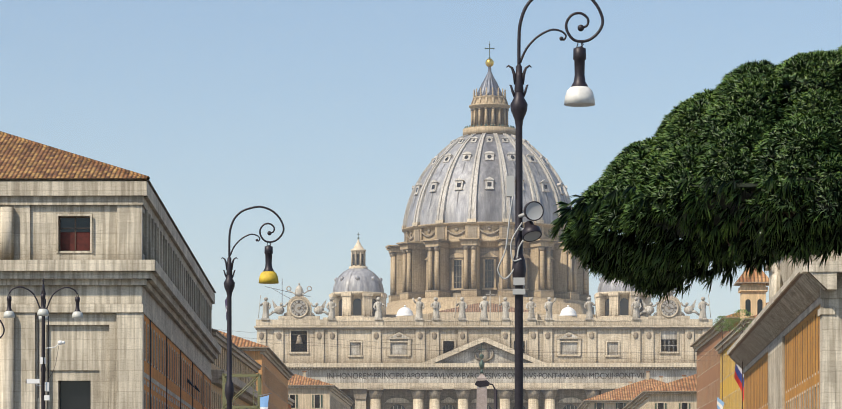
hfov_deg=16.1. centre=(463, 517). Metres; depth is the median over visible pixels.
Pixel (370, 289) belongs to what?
chapel dome
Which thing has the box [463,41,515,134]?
basilica lantern
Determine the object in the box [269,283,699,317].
facade clocks
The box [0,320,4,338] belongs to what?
scroll lamp
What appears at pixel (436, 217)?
basilica dome
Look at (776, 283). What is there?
palazzo body
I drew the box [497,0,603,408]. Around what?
white scroll lamp
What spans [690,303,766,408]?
brown house
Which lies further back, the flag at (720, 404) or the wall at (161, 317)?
the flag at (720, 404)
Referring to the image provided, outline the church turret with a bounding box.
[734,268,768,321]
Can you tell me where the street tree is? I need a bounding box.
[730,309,753,408]
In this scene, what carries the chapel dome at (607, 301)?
on the basilica body
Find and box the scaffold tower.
[222,373,271,408]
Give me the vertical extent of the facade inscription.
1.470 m
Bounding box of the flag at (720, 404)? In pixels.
[717,397,725,408]
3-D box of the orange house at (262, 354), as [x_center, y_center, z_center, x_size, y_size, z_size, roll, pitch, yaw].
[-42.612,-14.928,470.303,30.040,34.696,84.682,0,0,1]
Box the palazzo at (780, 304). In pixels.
[727,252,841,408]
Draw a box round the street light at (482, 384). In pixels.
[475,380,496,408]
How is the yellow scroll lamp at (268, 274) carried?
on the road and pavements
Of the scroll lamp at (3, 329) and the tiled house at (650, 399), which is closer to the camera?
the scroll lamp at (3, 329)
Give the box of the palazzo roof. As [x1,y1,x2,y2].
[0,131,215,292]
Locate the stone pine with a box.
[548,45,841,304]
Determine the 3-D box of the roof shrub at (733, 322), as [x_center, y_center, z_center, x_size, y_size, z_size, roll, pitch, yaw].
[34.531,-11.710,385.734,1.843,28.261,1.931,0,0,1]
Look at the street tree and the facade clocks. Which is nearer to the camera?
the street tree
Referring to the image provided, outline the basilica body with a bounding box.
[336,303,631,324]
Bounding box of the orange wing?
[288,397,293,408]
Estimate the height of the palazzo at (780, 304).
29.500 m
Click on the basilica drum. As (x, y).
(544, 282)
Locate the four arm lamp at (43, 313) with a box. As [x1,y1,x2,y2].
[3,278,82,408]
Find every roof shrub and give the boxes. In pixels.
[712,316,729,400]
[722,318,735,331]
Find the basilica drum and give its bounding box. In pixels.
[385,222,593,313]
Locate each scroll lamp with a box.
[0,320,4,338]
[221,206,284,408]
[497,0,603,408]
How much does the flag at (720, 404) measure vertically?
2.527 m
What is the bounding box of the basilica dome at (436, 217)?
[402,133,571,228]
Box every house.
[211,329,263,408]
[218,330,293,408]
[288,371,354,408]
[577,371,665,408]
[622,374,696,408]
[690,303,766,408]
[714,315,756,408]
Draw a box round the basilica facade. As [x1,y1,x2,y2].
[254,292,712,408]
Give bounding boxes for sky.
[0,0,841,408]
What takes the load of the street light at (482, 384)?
on the road and pavements
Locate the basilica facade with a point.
(349, 364)
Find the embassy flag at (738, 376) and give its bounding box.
[734,364,743,399]
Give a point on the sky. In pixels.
(326, 116)
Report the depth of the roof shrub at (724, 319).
384.74 m
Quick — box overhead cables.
[216,286,706,360]
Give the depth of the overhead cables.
343.50 m
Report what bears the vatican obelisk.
on the piazza ground
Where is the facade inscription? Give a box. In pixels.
[327,373,643,378]
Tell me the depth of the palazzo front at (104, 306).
219.47 m
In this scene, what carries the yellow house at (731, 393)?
on the ground surface
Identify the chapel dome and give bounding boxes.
[323,232,390,323]
[593,277,651,323]
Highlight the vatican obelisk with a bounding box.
[476,343,486,408]
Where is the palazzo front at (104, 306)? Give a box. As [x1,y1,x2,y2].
[0,181,155,408]
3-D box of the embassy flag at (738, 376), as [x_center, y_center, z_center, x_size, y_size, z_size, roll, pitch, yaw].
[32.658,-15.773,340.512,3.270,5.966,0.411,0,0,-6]
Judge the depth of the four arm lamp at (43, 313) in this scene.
114.24 m
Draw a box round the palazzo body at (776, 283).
[770,261,841,408]
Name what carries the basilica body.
on the ground surface

